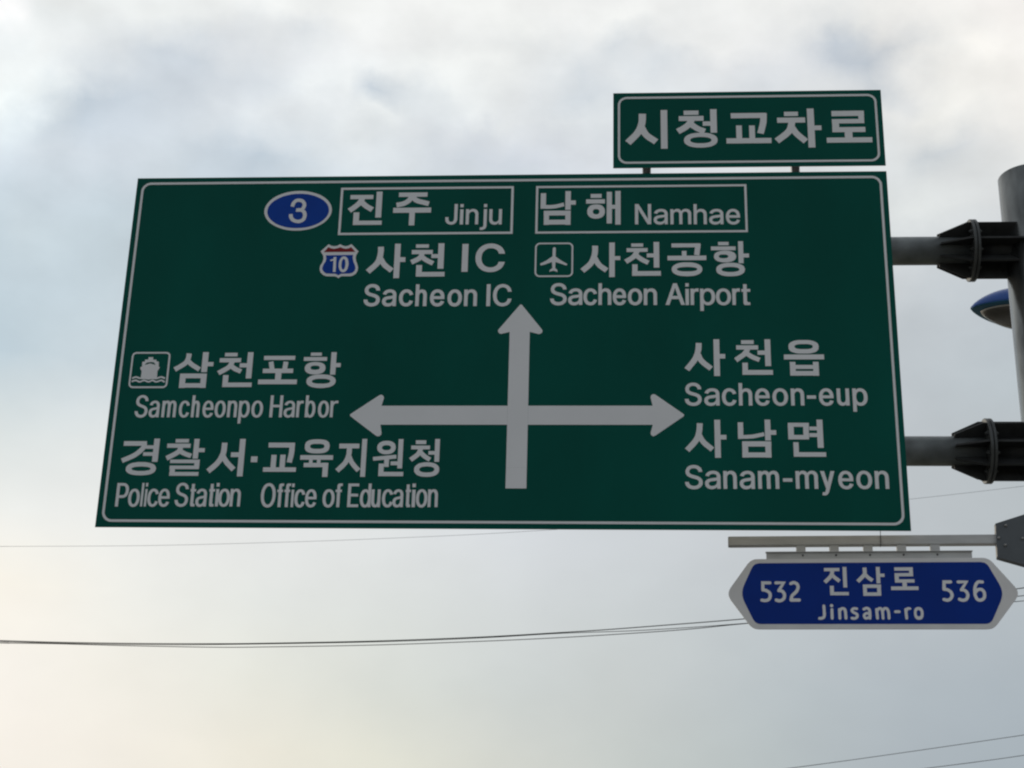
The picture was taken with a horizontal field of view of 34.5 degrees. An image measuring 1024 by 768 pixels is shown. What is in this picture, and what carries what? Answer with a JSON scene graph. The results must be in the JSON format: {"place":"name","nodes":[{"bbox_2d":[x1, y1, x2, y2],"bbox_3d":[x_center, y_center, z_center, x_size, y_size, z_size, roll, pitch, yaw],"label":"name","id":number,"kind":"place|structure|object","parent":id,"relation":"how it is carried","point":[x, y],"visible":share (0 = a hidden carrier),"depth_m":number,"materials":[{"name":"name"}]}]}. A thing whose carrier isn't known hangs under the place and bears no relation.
{"place":"outdoors","nodes":[
{"label":"outdoors","id":0,"kind":"place"},
{"bbox_2d":[0,601,1020,644],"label":"overhead cable","id":1,"kind":"object","parent":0,"point":[377,641],"visible":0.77,"depth_m":24.18,"materials":[{"name":"black rubber"}]},
{"bbox_2d":[0,486,1021,546],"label":"overhead wire","id":2,"kind":"object","parent":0,"point":[427,536],"visible":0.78,"depth_m":36.29,"materials":[{"name":"grey metal"}]},
{"bbox_2d":[0,587,1023,643],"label":"overhead cable","id":3,"kind":"object","parent":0,"point":[378,640],"visible":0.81,"depth_m":24.18,"materials":[{"name":"black rubber"}]},
{"bbox_2d":[0,0,1023,767],"label":"sky","id":4,"kind":"structure","parent":0,"point":[98,97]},
{"bbox_2d":[5,595,1023,647],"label":"overhead cable","id":5,"kind":"object","parent":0,"point":[380,644],"visible":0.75,"depth_m":24.15,"materials":[{"name":"black rubber"}]},
{"bbox_2d":[792,735,1022,767],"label":"overhead wire","id":6,"kind":"object","parent":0,"point":[905,752],"visible":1,"depth_m":28.97,"materials":[{"name":"grey metal"}]},
{"bbox_2d":[930,755,1023,767],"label":"overhead wire","id":7,"kind":"object","parent":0,"point":[977,761],"visible":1,"depth_m":28.83,"materials":[{"name":"grey metal"}]},
{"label":"pavement","id":8,"kind":"structure","parent":0,"visible":0},
{"bbox_2d":[891,164,1023,483],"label":"sign pole","id":9,"kind":"object","parent":8,"relation":"on","point":[987,451],"visible":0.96,"depth_m":10.66,"materials":[{"name":"metal"}]},
{"bbox_2d":[95,171,910,530],"bbox_3d":[-0.055,-0.187,10.710,5.000,2.458,0.369,0,-22,4],"label":"direction sign","id":10,"kind":"object","parent":9,"relation":"attached to","point":[681,351],"visible":1,"depth_m":10.51,"materials":[{"name":"metal"}]},
{"bbox_2d":[613,90,885,172],"bbox_3d":[1.568,-1.458,10.959,1.789,1.077,0.076,0,-22,4],"label":"intersection sign","id":11,"kind":"object","parent":10,"relation":"attached to","point":[794,131],"visible":1,"depth_m":11.02,"materials":[{"name":"metal"}]},
{"bbox_2d":[728,515,1023,628],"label":"street name sign","id":12,"kind":"object","parent":9,"relation":"attached to","point":[868,587],"visible":1,"depth_m":9.96,"materials":[{"name":"metal"}]},
{"bbox_2d":[970,288,1011,328],"bbox_3d":[6.080,3.167,15.260,2.973,8.865,0.745,0,-22,4],"label":"street lamp","id":13,"kind":"object","parent":8,"relation":"on","point":[993,307],"visible":0.74,"depth_m":16.78,"materials":[{"name":"blue metal"}]}
]}

